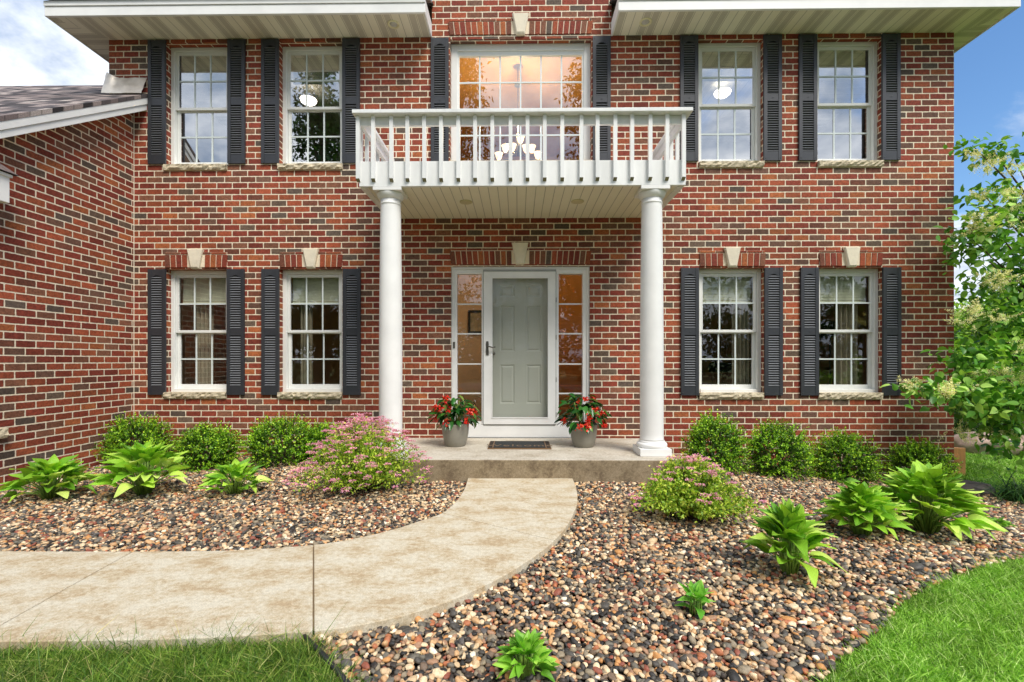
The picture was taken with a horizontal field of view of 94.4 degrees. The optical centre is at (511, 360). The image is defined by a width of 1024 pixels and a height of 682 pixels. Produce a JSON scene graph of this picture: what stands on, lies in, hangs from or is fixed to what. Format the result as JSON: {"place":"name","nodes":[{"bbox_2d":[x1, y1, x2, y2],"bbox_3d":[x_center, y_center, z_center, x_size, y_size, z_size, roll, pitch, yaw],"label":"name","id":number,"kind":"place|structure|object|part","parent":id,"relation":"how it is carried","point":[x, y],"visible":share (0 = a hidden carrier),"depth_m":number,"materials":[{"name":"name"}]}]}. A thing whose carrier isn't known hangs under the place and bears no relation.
{"place":"outdoors","nodes":[
{"label":"outdoors","id":0,"kind":"place"},
{"bbox_2d":[0,601,395,681],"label":"lawn grass","id":1,"kind":"structure","parent":0,"point":[283,661],"depth_m":1.88,"materials":[{"name":"green plant"}]},
{"bbox_2d":[0,478,576,654],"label":"walkway","id":2,"kind":"structure","parent":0,"point":[479,536],"depth_m":2.56,"materials":[{"name":"concrete"}]},
{"bbox_2d":[313,546,313,626],"bbox_3d":[-1.070,1.186,2.558,0.024,0.001,1.031,0,0,-23],"label":"walkway joint","id":3,"kind":"object","parent":2,"relation":"on","point":[313,586],"visible":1,"depth_m":2.49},
{"bbox_2d":[0,0,1023,331],"label":"sky","id":4,"kind":"structure","parent":0,"point":[35,51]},
{"bbox_2d":[15,455,1023,681],"bbox_3d":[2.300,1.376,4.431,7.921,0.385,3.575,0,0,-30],"label":"river pebbles","id":5,"kind":"object","parent":0,"point":[926,552],"visible":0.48,"depth_m":2.42,"materials":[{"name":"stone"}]},
{"bbox_2d":[290,630,351,645],"bbox_3d":[-0.853,1.195,2.085,0.292,0.021,0.201,0,0,-24],"label":"dry straw","id":6,"kind":"object","parent":5,"relation":"on","point":[339,634],"visible":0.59,"depth_m":2.07,"materials":[{"name":"beige plant"}]},
{"bbox_2d":[302,634,350,681],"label":"lawn edging","id":7,"kind":"object","parent":5,"relation":"on","point":[321,652],"visible":0.81,"depth_m":1.89,"materials":[{"name":"black plastic"}]},
{"bbox_2d":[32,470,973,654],"bbox_3d":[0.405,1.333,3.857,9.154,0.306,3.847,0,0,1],"label":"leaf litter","id":8,"kind":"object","parent":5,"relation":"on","point":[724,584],"visible":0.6,"depth_m":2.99,"materials":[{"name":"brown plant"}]},
{"bbox_2d":[493,628,559,681],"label":"hosta","id":9,"kind":"object","parent":5,"relation":"on","point":[531,651],"visible":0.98,"depth_m":1.82,"materials":[{"name":"green plant"}]},
{"bbox_2d":[675,580,715,619],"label":"hosta","id":10,"kind":"object","parent":5,"relation":"on","point":[697,589],"visible":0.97,"depth_m":2.29,"materials":[{"name":"green plant"}]},
{"bbox_2d":[628,451,766,522],"bbox_3d":[1.411,0.971,3.719,1.026,0.537,0.860,0,0,1],"label":"pink spirea","id":11,"kind":"object","parent":5,"relation":"on","point":[691,489],"visible":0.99,"depth_m":3.54,"materials":[{"name":"green plant"}]},
{"bbox_2d":[678,408,754,475],"bbox_3d":[2.241,0.894,5.218,0.772,0.750,0.705,0,0,1],"label":"boxwood shrub","id":12,"kind":"object","parent":5,"relation":"on","point":[716,430],"visible":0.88,"depth_m":5.09,"materials":[{"name":"green plant"}]},
{"bbox_2d":[738,416,823,482],"bbox_3d":[2.975,0.980,5.332,0.836,0.699,0.758,0,0,1],"label":"boxwood shrub","id":13,"kind":"object","parent":5,"relation":"on","point":[782,440],"visible":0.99,"depth_m":5.18,"materials":[{"name":"green plant"}]},
{"bbox_2d":[740,498,845,587],"bbox_3d":[1.596,1.017,2.722,0.519,0.459,0.501,0,0,1],"label":"hosta","id":14,"kind":"object","parent":5,"relation":"on","point":[794,531],"visible":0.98,"depth_m":2.69,"materials":[{"name":"green plant"}]},
{"bbox_2d":[824,471,859,482],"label":"seedling","id":15,"kind":"object","parent":5,"relation":"on","point":[849,479],"visible":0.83,"depth_m":5.27,"materials":[{"name":"green plant"}]},
{"bbox_2d":[805,426,887,486],"bbox_3d":[3.855,1.094,5.536,0.827,0.680,0.791,0,0,30],"label":"boxwood shrub","id":16,"kind":"object","parent":5,"relation":"on","point":[849,448],"visible":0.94,"depth_m":5.38,"materials":[{"name":"green plant"}]},
{"bbox_2d":[811,480,914,539],"bbox_3d":[2.493,1.048,3.358,0.593,0.416,0.555,0,0,1],"label":"hosta","id":17,"kind":"object","parent":5,"relation":"on","point":[860,501],"visible":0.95,"depth_m":3.29,"materials":[{"name":"green plant"}]},
{"bbox_2d":[878,435,966,480],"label":"boxwood shrub","id":18,"kind":"object","parent":5,"relation":"on","point":[921,453],"visible":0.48,"depth_m":5.48,"materials":[{"name":"green plant"}]},
{"bbox_2d":[871,459,1008,540],"bbox_3d":[3.011,1.007,3.450,0.814,0.539,0.732,0,0,1],"label":"hosta","id":19,"kind":"object","parent":5,"relation":"on","point":[940,499],"visible":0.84,"depth_m":3.34,"materials":[{"name":"green plant"}]},
{"bbox_2d":[963,460,1023,505],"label":"daylily clump","id":20,"kind":"object","parent":5,"relation":"on","point":[1016,494],"visible":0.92,"depth_m":5.21,"materials":[{"name":"green plant"}]},
{"bbox_2d":[988,517,1016,526],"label":"creeping weed","id":21,"kind":"object","parent":5,"relation":"on","point":[1002,522],"visible":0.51,"depth_m":3.77,"materials":[{"name":"green plant"}]},
{"bbox_2d":[313,420,1023,681],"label":"ground","id":22,"kind":"structure","parent":0,"point":[916,595],"depth_m":2.19,"materials":[{"name":"brown soil"}]},
{"bbox_2d":[0,455,466,551],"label":"river pebbles","id":23,"kind":"object","parent":22,"relation":"on","point":[159,505],"visible":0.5,"depth_m":3.78,"materials":[{"name":"stone"}]},
{"bbox_2d":[0,454,98,501],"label":"hosta","id":24,"kind":"object","parent":23,"relation":"on","point":[49,472],"visible":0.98,"depth_m":4.24,"materials":[{"name":"green plant"}]},
{"bbox_2d":[90,411,178,464],"bbox_3d":[-4.604,0.943,5.771,0.836,0.697,0.782,0,0,1],"label":"boxwood shrub","id":25,"kind":"object","parent":23,"relation":"on","point":[122,433],"visible":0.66,"depth_m":5.69,"materials":[{"name":"green plant"}]},
{"bbox_2d":[87,439,190,497],"bbox_3d":[-3.403,0.996,4.398,0.854,0.546,0.789,0,0,1],"label":"hosta","id":26,"kind":"object","parent":23,"relation":"on","point":[141,460],"visible":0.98,"depth_m":4.31,"materials":[{"name":"green plant"}]},
{"bbox_2d":[170,418,244,472],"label":"boxwood shrub","id":27,"kind":"object","parent":23,"relation":"on","point":[219,444],"visible":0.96,"depth_m":5.41,"materials":[{"name":"green plant"}]},
{"bbox_2d":[195,457,272,494],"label":"hosta","id":28,"kind":"object","parent":23,"relation":"on","point":[236,470],"visible":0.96,"depth_m":4.32,"materials":[{"name":"green plant"}]},
{"bbox_2d":[238,410,319,467],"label":"boxwood shrub","id":29,"kind":"object","parent":23,"relation":"on","point":[259,440],"visible":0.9,"depth_m":5.51,"materials":[{"name":"green plant"}]},
{"bbox_2d":[296,419,346,466],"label":"boxwood shrub","id":30,"kind":"object","parent":23,"relation":"on","point":[315,436],"visible":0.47,"depth_m":5.59,"materials":[{"name":"green plant"}]},
{"bbox_2d":[282,412,432,493],"bbox_3d":[-1.376,0.864,4.451,1.281,0.752,1.223,0,0,1],"label":"pink spirea","id":31,"kind":"object","parent":23,"relation":"on","point":[361,473],"visible":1,"depth_m":4.29,"materials":[{"name":"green plant"}]},
{"bbox_2d":[0,0,1020,488],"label":"brick house","id":32,"kind":"structure","parent":22,"relation":"on","point":[256,174],"depth_m":6.08,"materials":[{"name":"brick"}]},
{"bbox_2d":[171,270,225,391],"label":"window","id":33,"kind":"structure","parent":32,"relation":"in","point":[210,286],"depth_m":6.28,"materials":[{"name":"plastic"}]},
{"bbox_2d":[171,47,227,164],"bbox_3d":[-4.087,-3.331,6.284,0.818,1.591,0.110,0,0,1],"label":"window","id":34,"kind":"structure","parent":32,"relation":"in","point":[198,75],"depth_m":6.28,"materials":[{"name":"glass"}]},
{"bbox_2d":[196,301,213,383],"bbox_3d":[-4.204,-0.145,6.478,0.234,2.250,0.077,0,0,1],"label":"curtain","id":35,"kind":"object","parent":32,"relation":"hanging from","point":[203,344],"visible":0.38,"depth_m":6.47,"materials":[{"name":"fabric"}]},
{"bbox_2d":[300,301,312,383],"bbox_3d":[-2.804,-0.145,6.459,0.161,2.250,0.077,0,0,1],"label":"curtain","id":36,"kind":"object","parent":32,"relation":"hanging from","point":[303,379],"visible":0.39,"depth_m":6.45,"materials":[{"name":"fabric"}]},
{"bbox_2d":[283,270,341,391],"bbox_3d":[-2.600,-0.389,6.287,0.826,1.601,0.155,0,0,1],"label":"window","id":37,"kind":"structure","parent":32,"relation":"in","point":[308,285],"depth_m":6.26,"materials":[{"name":"plastic"}]},
{"bbox_2d":[283,46,342,163],"bbox_3d":[-2.597,-3.331,6.265,0.832,1.591,0.110,0,0,1],"label":"window","id":38,"kind":"structure","parent":32,"relation":"in","point":[312,76],"depth_m":6.26,"materials":[{"name":"glass"}]},
{"bbox_2d":[426,394,481,446],"bbox_3d":[-0.689,0.693,5.568,0.603,0.601,0.567,0,0,-20],"label":"potted begonia","id":39,"kind":"object","parent":32,"relation":"on","point":[455,429],"visible":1,"depth_m":5.45,"materials":[{"name":"plant"}]},
{"bbox_2d":[468,310,481,332],"bbox_3d":[-0.572,-0.704,8.591,0.442,0.420,0.028,0,0,1],"label":"framed picture","id":40,"kind":"object","parent":32,"relation":"attached to","point":[474,321],"visible":0.54,"depth_m":8.59,"materials":[{"name":"black plastic"}]},
{"bbox_2d":[495,84,539,159],"bbox_3d":[0.101,-3.970,7.589,0.770,1.460,0.360,0,0,1],"label":"chandelier","id":41,"kind":"object","parent":32,"relation":"hanging from","point":[505,147],"visible":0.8,"depth_m":7.58,"materials":[{"name":"grey metal"}]},
{"bbox_2d":[487,441,551,448],"bbox_3d":[0.085,0.984,5.561,0.763,0.018,0.485,0,0,1],"label":"doormat","id":42,"kind":"object","parent":32,"relation":"on","point":[519,444],"visible":1,"depth_m":5.47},
{"bbox_2d":[483,270,555,424],"bbox_3d":[0.100,-0.171,6.102,0.945,2.004,0.098,0,0,1],"label":"storm door","id":43,"kind":"structure","parent":32,"relation":"in","point":[488,275],"depth_m":6.12,"materials":[{"name":"white paint"}]},
{"bbox_2d":[492,278,547,416],"bbox_3d":[0.104,-0.154,6.194,0.874,1.967,0.069,0,0,1],"label":"front door","id":44,"kind":"structure","parent":32,"relation":"in","point":[519,305],"depth_m":6.22,"materials":[{"name":"grey metal"}]},
{"bbox_2d":[451,43,589,160],"bbox_3d":[0.112,-3.349,6.234,1.819,1.581,0.100,0,0,1],"label":"picture window","id":45,"kind":"structure","parent":32,"relation":"in","point":[561,50],"depth_m":6.21,"materials":[{"name":"plastic"}]},
{"bbox_2d":[559,316,581,418],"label":"staircase","id":46,"kind":"structure","parent":32,"relation":"in","point":[570,351],"depth_m":9.46,"materials":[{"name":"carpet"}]},
{"bbox_2d":[554,393,611,447],"bbox_3d":[0.826,0.686,5.497,0.603,0.614,0.582,0,0,45],"label":"potted begonia","id":47,"kind":"object","parent":32,"relation":"on","point":[583,433],"visible":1,"depth_m":5.40,"materials":[{"name":"plant"}]},
{"bbox_2d":[702,372,731,383],"bbox_3d":[3.095,0.600,7.600,0.750,0.840,0.520,0,0,1],"label":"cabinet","id":48,"kind":"object","parent":32,"relation":"in","point":[712,377],"visible":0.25,"depth_m":7.34,"materials":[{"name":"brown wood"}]},
{"bbox_3d":[2.912,0.595,7.352,0.330,0.730,0.019,0,0,1],"label":"cabinet door","id":49,"kind":"part","parent":48,"relation":"part of","materials":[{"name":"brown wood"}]},
{"bbox_3d":[3.272,0.595,7.347,0.330,0.730,0.019,0,0,1],"label":"cabinet door","id":50,"kind":"part","parent":48,"relation":"part of","materials":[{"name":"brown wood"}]},
{"bbox_2d":[709,362,731,371],"bbox_3d":[3.734,0.525,8.017,0.640,0.990,0.630,0,0,1],"label":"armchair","id":51,"kind":"object","parent":32,"relation":"in","point":[723,366],"visible":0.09,"depth_m":8.15,"materials":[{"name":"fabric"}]},
{"bbox_2d":[698,43,760,161],"bbox_3d":[2.806,-3.331,6.194,0.838,1.591,0.110,0,0,1],"label":"window","id":52,"kind":"structure","parent":32,"relation":"in","point":[729,74],"depth_m":6.19,"materials":[{"name":"glass"}]},
{"bbox_2d":[699,269,760,391],"bbox_3d":[2.813,-0.389,6.216,0.838,1.601,0.155,0,0,1],"label":"window","id":53,"kind":"structure","parent":32,"relation":"in","point":[714,284],"depth_m":6.19,"materials":[{"name":"plastic"}]},
{"bbox_2d":[732,300,748,383],"bbox_3d":[3.081,-0.145,6.382,0.234,2.250,0.077,0,0,1],"label":"curtain","id":54,"kind":"object","parent":32,"relation":"hanging from","point":[742,351],"visible":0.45,"depth_m":6.39,"materials":[{"name":"fabric"}]},
{"bbox_2d":[819,321,834,384],"bbox_3d":[4.850,0.212,7.237,0.340,1.605,0.340,0,0,1],"label":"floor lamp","id":55,"kind":"object","parent":32,"relation":"in","point":[830,325],"visible":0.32,"depth_m":7.20,"materials":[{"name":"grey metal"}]},
{"bbox_2d":[835,300,857,384],"bbox_3d":[4.491,-0.145,6.364,0.296,2.250,0.077,0,0,1],"label":"curtain","id":56,"kind":"object","parent":32,"relation":"hanging from","point":[844,316],"visible":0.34,"depth_m":6.36,"materials":[{"name":"fabric"}]},
{"bbox_2d":[817,42,876,161],"bbox_3d":[4.310,-3.331,6.174,0.827,1.591,0.110,0,0,1],"label":"window","id":57,"kind":"structure","parent":32,"relation":"in","point":[846,71],"depth_m":6.17,"materials":[{"name":"glass"}]},
{"bbox_2d":[819,269,877,391],"bbox_3d":[4.323,-0.389,6.196,0.827,1.601,0.155,0,0,1],"label":"window","id":58,"kind":"structure","parent":32,"relation":"in","point":[834,284],"depth_m":6.18,"materials":[{"name":"plastic"}]},
{"bbox_2d":[880,131,1023,470],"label":"lilac tree","id":59,"kind":"object","parent":22,"relation":"on","point":[988,402],"visible":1,"depth_m":5.40,"materials":[{"name":"green plant"}]},
{"bbox_2d":[954,447,965,473],"bbox_3d":[5.953,1.472,6.363,0.185,0.617,0.160,0,0,1],"label":"fence post","id":60,"kind":"object","parent":22,"relation":"on","point":[960,453],"visible":0.46,"depth_m":6.32,"materials":[{"name":"brown wood"}]},
{"bbox_2d":[958,479,996,496],"bbox_3d":[5.330,1.499,5.551,0.579,0.218,0.424,0,0,1],"label":"boulder","id":61,"kind":"object","parent":22,"relation":"on","point":[967,485],"visible":0.36,"depth_m":5.39,"materials":[{"name":"grey stone"}]},
{"bbox_2d":[954,349,1007,434],"bbox_3d":[9.789,0.839,10.707,2.633,2.383,2.531,0,0,1],"label":"tree","id":62,"kind":"object","parent":22,"relation":"on","point":[956,420],"visible":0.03,"depth_m":10.21,"materials":[{"name":"green plant"}]},
{"bbox_2d":[954,432,1022,455],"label":"boulder","id":63,"kind":"object","parent":22,"relation":"on","point":[959,442],"visible":0.34,"depth_m":8.78,"materials":[{"name":"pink stone"}]},
{"bbox_2d":[954,292,1023,429],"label":"tree","id":64,"kind":"object","parent":22,"relation":"on","point":[963,332],"visible":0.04,"depth_m":12.12,"materials":[{"name":"green plant"}]},
{"bbox_2d":[954,287,1023,389],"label":"tree","id":65,"kind":"object","parent":22,"relation":"on","point":[1006,299],"visible":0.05,"depth_m":14.35,"materials":[{"name":"green plant"}]},
{"bbox_2d":[1015,435,1023,455],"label":"boulder","id":66,"kind":"object","parent":22,"relation":"on","point":[1022,440],"visible":0.02,"depth_m":8.75,"materials":[{"name":"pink stone"}]},
{"bbox_2d":[783,542,1023,681],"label":"lawn grass","id":67,"kind":"structure","parent":0,"point":[993,592],"depth_m":2.10,"materials":[{"name":"green plant"}]},
{"bbox_2d":[955,452,1023,493],"bbox_3d":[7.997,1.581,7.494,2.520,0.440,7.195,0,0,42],"label":"lawn grass","id":68,"kind":"structure","parent":0,"point":[986,461],"depth_m":6.97,"materials":[{"name":"green plant"}]}
]}

